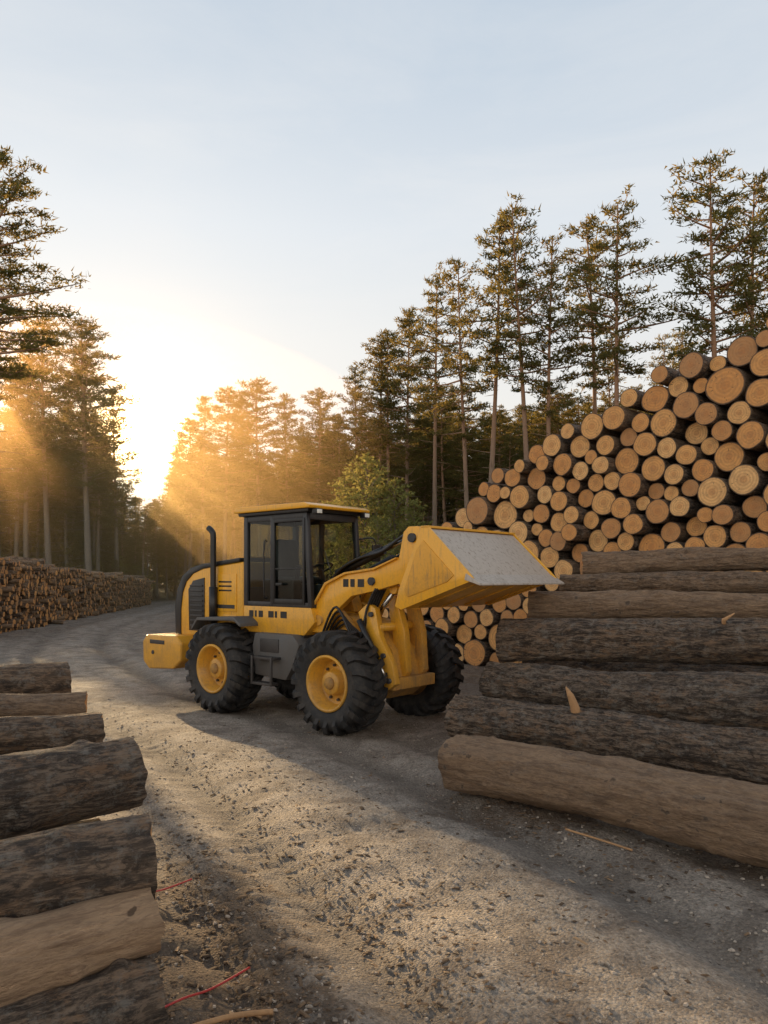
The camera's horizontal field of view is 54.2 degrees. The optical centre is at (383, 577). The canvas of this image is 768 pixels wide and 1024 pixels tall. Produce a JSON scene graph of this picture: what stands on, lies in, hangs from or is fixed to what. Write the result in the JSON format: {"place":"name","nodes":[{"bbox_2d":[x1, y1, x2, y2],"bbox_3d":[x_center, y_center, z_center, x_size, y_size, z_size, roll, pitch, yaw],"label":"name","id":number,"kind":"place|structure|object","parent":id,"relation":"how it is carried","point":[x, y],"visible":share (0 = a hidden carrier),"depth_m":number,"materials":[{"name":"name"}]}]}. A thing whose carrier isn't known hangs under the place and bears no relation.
{"place":"outdoors","nodes":[
{"label":"outdoors","id":0,"kind":"place"},
{"bbox_2d":[139,584,485,739],"bbox_3d":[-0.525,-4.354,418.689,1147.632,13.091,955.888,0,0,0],"label":"ground","id":1,"kind":"structure","parent":0,"point":[471,674],"depth_m":15.19,"materials":[{"name":"soil"}]},
{"bbox_2d":[0,211,44,402],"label":"pine tree","id":2,"kind":"object","parent":1,"relation":"on","point":[10,322],"visible":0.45,"depth_m":36.34,"materials":[{"name":"green plant"}]},
{"bbox_2d":[0,370,57,556],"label":"pine tree","id":3,"kind":"object","parent":1,"relation":"on","point":[15,511],"visible":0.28,"depth_m":59.90,"materials":[{"name":"green plant"}]},
{"bbox_2d":[0,353,77,557],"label":"pine tree","id":4,"kind":"object","parent":1,"relation":"on","point":[25,501],"visible":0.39,"depth_m":57.93,"materials":[{"name":"green plant"}]},
{"bbox_2d":[0,145,90,556],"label":"pine tree","id":5,"kind":"object","parent":1,"relation":"on","point":[16,184],"visible":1,"depth_m":34.08,"materials":[{"name":"green plant"}]},
{"bbox_2d":[0,317,96,563],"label":"pine tree","id":6,"kind":"object","parent":1,"relation":"on","point":[43,484],"visible":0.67,"depth_m":56.27,"materials":[{"name":"green plant"}]},
{"bbox_2d":[0,556,154,633],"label":"firewood stack","id":7,"kind":"object","parent":1,"relation":"on","point":[35,592],"visible":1,"depth_m":34.78,"materials":[{"name":"brown wood"}]},
{"bbox_2d":[18,315,147,570],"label":"pine tree","id":8,"kind":"object","parent":1,"relation":"on","point":[84,484],"visible":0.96,"depth_m":55.15,"materials":[{"name":"green plant"}]},
{"bbox_2d":[35,348,132,568],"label":"pine tree","id":9,"kind":"object","parent":1,"relation":"on","point":[60,508],"visible":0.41,"depth_m":59.68,"materials":[{"name":"green plant"}]},
{"bbox_2d":[89,389,148,571],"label":"pine tree","id":10,"kind":"object","parent":1,"relation":"on","point":[113,412],"visible":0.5,"depth_m":63.76,"materials":[{"name":"green plant"}]},
{"bbox_2d":[0,551,341,590],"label":"undergrowth","id":11,"kind":"object","parent":1,"relation":"on","point":[137,571],"visible":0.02,"depth_m":66.32,"materials":[{"name":"green plant"}]},
{"bbox_2d":[160,417,224,570],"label":"pine tree","id":12,"kind":"object","parent":1,"relation":"on","point":[179,465],"visible":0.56,"depth_m":69.43,"materials":[{"name":"green plant"}]},
{"bbox_2d":[167,396,235,564],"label":"pine tree","id":13,"kind":"object","parent":1,"relation":"on","point":[201,519],"visible":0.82,"depth_m":67.87,"materials":[{"name":"green plant"}]},
{"bbox_2d":[188,385,269,560],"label":"pine tree","id":14,"kind":"object","parent":1,"relation":"on","point":[226,499],"visible":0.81,"depth_m":66.03,"materials":[{"name":"green plant"}]},
{"bbox_2d":[206,393,275,556],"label":"pine tree","id":15,"kind":"object","parent":1,"relation":"on","point":[242,505],"visible":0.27,"depth_m":69.63,"materials":[{"name":"green plant"}]},
{"bbox_2d":[217,374,295,556],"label":"pine tree","id":16,"kind":"object","parent":1,"relation":"on","point":[256,398],"visible":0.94,"depth_m":63.51,"materials":[{"name":"green plant"}]},
{"bbox_2d":[252,392,316,539],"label":"pine tree","id":17,"kind":"object","parent":1,"relation":"on","point":[284,416],"visible":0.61,"depth_m":65.59,"materials":[{"name":"green plant"}]},
{"bbox_2d":[282,387,352,575],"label":"pine tree","id":18,"kind":"object","parent":1,"relation":"on","point":[319,395],"visible":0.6,"depth_m":61.85,"materials":[{"name":"green plant"}]},
{"bbox_2d":[0,383,647,599],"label":"forest","id":19,"kind":"object","parent":1,"relation":"on","point":[161,550],"visible":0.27,"depth_m":62.63,"materials":[{"name":"green plant"}]},
{"bbox_2d":[315,415,354,567],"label":"pine tree","id":20,"kind":"object","parent":1,"relation":"on","point":[339,461],"visible":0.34,"depth_m":57.73,"materials":[{"name":"green plant"}]},
{"bbox_2d":[313,499,362,578],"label":"birch sapling","id":21,"kind":"object","parent":1,"relation":"on","point":[330,539],"visible":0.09,"depth_m":40.17,"materials":[{"name":"green plant"}]},
{"bbox_2d":[318,476,368,572],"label":"birch sapling","id":22,"kind":"object","parent":1,"relation":"on","point":[345,526],"visible":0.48,"depth_m":36.80,"materials":[{"name":"green plant"}]},
{"bbox_2d":[321,364,383,537],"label":"pine tree","id":23,"kind":"object","parent":1,"relation":"on","point":[352,403],"visible":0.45,"depth_m":50.81,"materials":[{"name":"green plant"}]},
{"bbox_2d":[325,452,403,570],"bbox_3d":[-0.939,-1.929,37.957,4.118,8.907,4.405,0,0,-14],"label":"birch sapling","id":24,"kind":"object","parent":1,"relation":"on","point":[370,461],"visible":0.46,"depth_m":37.90,"materials":[{"name":"green plant"}]},
{"bbox_2d":[341,332,418,535],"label":"pine tree","id":25,"kind":"object","parent":1,"relation":"on","point":[373,352],"visible":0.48,"depth_m":47.77,"materials":[{"name":"green plant"}]},
{"bbox_2d":[359,515,400,568],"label":"birch sapling","id":26,"kind":"object","parent":1,"relation":"on","point":[377,530],"visible":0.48,"depth_m":35.81,"materials":[{"name":"green plant"}]},
{"bbox_2d":[349,329,421,537],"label":"pine tree","id":27,"kind":"object","parent":1,"relation":"on","point":[385,372],"visible":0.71,"depth_m":47.07,"materials":[{"name":"green plant"}]},
{"bbox_2d":[367,477,423,563],"bbox_3d":[0.605,-1.298,38.012,3.473,7.512,3.715,0,0,-7],"label":"birch sapling","id":28,"kind":"object","parent":1,"relation":"on","point":[390,512],"visible":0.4,"depth_m":37.49,"materials":[{"name":"green plant"}]},
{"bbox_2d":[360,304,450,524],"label":"pine tree","id":29,"kind":"object","parent":1,"relation":"on","point":[406,323],"visible":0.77,"depth_m":46.04,"materials":[{"name":"green plant"}]},
{"bbox_2d":[390,499,433,554],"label":"birch sapling","id":30,"kind":"object","parent":1,"relation":"on","point":[411,519],"visible":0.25,"depth_m":36.55,"materials":[{"name":"green plant"}]},
{"bbox_2d":[382,260,479,525],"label":"pine tree","id":31,"kind":"object","parent":1,"relation":"on","point":[413,366],"visible":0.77,"depth_m":42.05,"materials":[{"name":"green plant"}]},
{"bbox_2d":[419,256,499,507],"bbox_3d":[3.792,-6.877,37.606,4.265,18.798,4.697,0,0,5],"label":"pine tree","id":32,"kind":"object","parent":1,"relation":"on","point":[466,355],"visible":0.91,"depth_m":37.78,"materials":[{"name":"green plant"}]},
{"bbox_2d":[442,214,561,482],"bbox_3d":[5.403,-7.277,35.156,5.052,19.639,4.547,0,0,-39],"label":"pine tree","id":33,"kind":"object","parent":1,"relation":"on","point":[487,292],"visible":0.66,"depth_m":35.03,"materials":[{"name":"green plant"}]},
{"bbox_2d":[468,192,577,459],"bbox_3d":[6.168,-7.323,33.499,4.419,19.730,4.914,0,0,-18],"label":"pine tree","id":34,"kind":"object","parent":1,"relation":"on","point":[506,291],"visible":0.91,"depth_m":33.45,"materials":[{"name":"green plant"}]},
{"bbox_2d":[504,232,595,436],"bbox_3d":[7.320,-6.480,33.516,4.125,17.979,3.771,0,0,16],"label":"pine tree","id":35,"kind":"object","parent":1,"relation":"on","point":[551,270],"visible":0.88,"depth_m":33.26,"materials":[{"name":"green plant"}]},
{"bbox_2d":[382,318,767,665],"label":"log pile","id":36,"kind":"object","parent":1,"relation":"on","point":[685,465],"visible":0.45,"depth_m":14.35,"materials":[{"name":"brown wood"}]},
{"bbox_2d":[552,208,643,413],"bbox_3d":[9.444,-7.128,34.358,4.475,19.327,4.972,0,0,-12],"label":"pine tree","id":37,"kind":"object","parent":1,"relation":"on","point":[588,238],"visible":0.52,"depth_m":34.27,"materials":[{"name":"green plant"}]},
{"bbox_2d":[582,359,633,413],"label":"pine tree","id":38,"kind":"object","parent":1,"relation":"on","point":[611,397],"visible":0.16,"depth_m":37.84,"materials":[{"name":"green plant"}]},
{"bbox_2d":[553,183,696,408],"bbox_3d":[9.309,-6.848,31.082,5.712,18.717,4.713,0,0,-17],"label":"pine tree","id":39,"kind":"object","parent":1,"relation":"on","point":[617,350],"visible":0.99,"depth_m":31.01,"materials":[{"name":"green plant"}]},
{"bbox_2d":[522,661,767,673],"bbox_3d":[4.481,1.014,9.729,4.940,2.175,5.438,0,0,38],"label":"log","id":40,"kind":"object","parent":1,"relation":"on","point":[634,666],"visible":0.02,"depth_m":9.50,"materials":[{"name":"brown wood"}]},
{"bbox_2d":[643,333,680,414],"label":"pine tree","id":41,"kind":"object","parent":1,"relation":"on","point":[664,359],"visible":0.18,"depth_m":39.82,"materials":[{"name":"green plant"}]},
{"bbox_2d":[640,329,702,413],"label":"pine tree","id":42,"kind":"object","parent":1,"relation":"on","point":[682,337],"visible":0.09,"depth_m":43.24,"materials":[{"name":"green plant"}]},
{"bbox_2d":[632,148,767,361],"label":"pine tree","id":43,"kind":"object","parent":1,"relation":"on","point":[688,268],"visible":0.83,"depth_m":27.78,"materials":[{"name":"green plant"}]},
{"bbox_2d":[690,169,767,355],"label":"pine tree","id":44,"kind":"object","parent":1,"relation":"on","point":[747,296],"visible":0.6,"depth_m":27.85,"materials":[{"name":"green plant"}]},
{"bbox_2d":[739,206,767,335],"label":"pine tree","id":45,"kind":"object","parent":1,"relation":"on","point":[762,277],"visible":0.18,"depth_m":28.60,"materials":[{"name":"green plant"}]},
{"bbox_2d":[0,601,767,1023],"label":"dirt road","id":46,"kind":"structure","parent":0,"point":[110,669],"depth_m":5.33,"materials":[{"name":"soil"}]},
{"bbox_2d":[0,661,167,1023],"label":"bark log stack","id":47,"kind":"object","parent":46,"relation":"on","point":[82,926],"visible":1,"depth_m":2.74,"materials":[{"name":"brown wood"}]},
{"bbox_2d":[52,818,100,828],"bbox_3d":[-3.345,1.609,4.057,3.054,1.065,4.910,0,0,-30],"label":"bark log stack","id":48,"kind":"object","parent":47,"relation":"on","point":[89,820],"visible":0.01,"depth_m":3.67,"materials":[{"name":"brown wood"}]},
{"bbox_2d":[156,878,191,891],"bbox_3d":[-1.464,2.075,5.026,0.380,0.024,0.034,0,0,-37],"label":"red cord","id":49,"kind":"object","parent":46,"relation":"on","point":[173,885],"visible":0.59,"depth_m":5.05,"materials":[{"name":"fabric"}]},
{"bbox_2d":[165,966,249,1007],"bbox_3d":[-0.922,2.121,3.876,0.025,0.069,0.625,0,0,34],"label":"red cord","id":50,"kind":"object","parent":46,"relation":"on","point":[206,990],"visible":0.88,"depth_m":3.89,"materials":[{"name":"fabric"}]},
{"bbox_2d":[193,1009,272,1023],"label":"fallen stick","id":51,"kind":"object","parent":46,"relation":"on","point":[236,1015],"visible":1,"depth_m":3.70,"materials":[{"name":"brown wood"}]},
{"bbox_2d":[143,502,563,735],"bbox_3d":[-0.960,0.516,11.693,7.250,3.242,2.350,0,0,41],"label":"wheel loader","id":52,"kind":"object","parent":46,"relation":"on","point":[337,654],"visible":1,"depth_m":10.90,"materials":[{"name":"metal"}]},
{"bbox_2d":[97,698,767,1023],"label":"bark chips","id":53,"kind":"object","parent":46,"relation":"on","point":[266,1000],"visible":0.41,"depth_m":4.58,"materials":[{"name":"brown wood"}]},
{"bbox_2d":[155,739,767,1023],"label":"wood splinters","id":54,"kind":"object","parent":46,"relation":"on","point":[448,972],"visible":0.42,"depth_m":4.43,"materials":[{"name":"brown wood"}]},
{"bbox_2d":[565,828,632,850],"bbox_3d":[1.720,2.091,5.993,0.072,0.042,0.606,0,0,-42],"label":"fallen stick","id":55,"kind":"object","parent":46,"relation":"on","point":[605,841],"visible":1,"depth_m":6.01,"materials":[{"name":"brown wood"}]},
{"bbox_2d":[437,547,767,867],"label":"bark log stack","id":56,"kind":"object","parent":46,"relation":"on","point":[680,758],"visible":1,"depth_m":7.71,"materials":[{"name":"brown wood"}]},
{"bbox_2d":[565,687,580,712],"bbox_3d":[1.992,1.334,7.817,0.143,0.415,0.241,0,0,30],"label":"broken branch","id":57,"kind":"object","parent":56,"relation":"attached to","point":[574,705],"visible":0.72,"depth_m":7.76,"materials":[{"name":"brown wood"}]},
{"bbox_2d":[722,613,734,624],"bbox_3d":[3.912,0.507,8.536,0.138,0.226,0.153,0,0,19],"label":"broken branch","id":58,"kind":"object","parent":56,"relation":"attached to","point":[725,619],"visible":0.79,"depth_m":8.47,"materials":[{"name":"brown wood"}]},
{"bbox_2d":[0,0,767,565],"label":"sky","id":59,"kind":"structure","parent":0,"point":[245,190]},
{"bbox_2d":[95,699,767,1023],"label":"loose gravel","id":60,"kind":"structure","parent":0,"point":[503,1010],"depth_m":4.71,"materials":[{"name":"grey gravel"}]}
]}

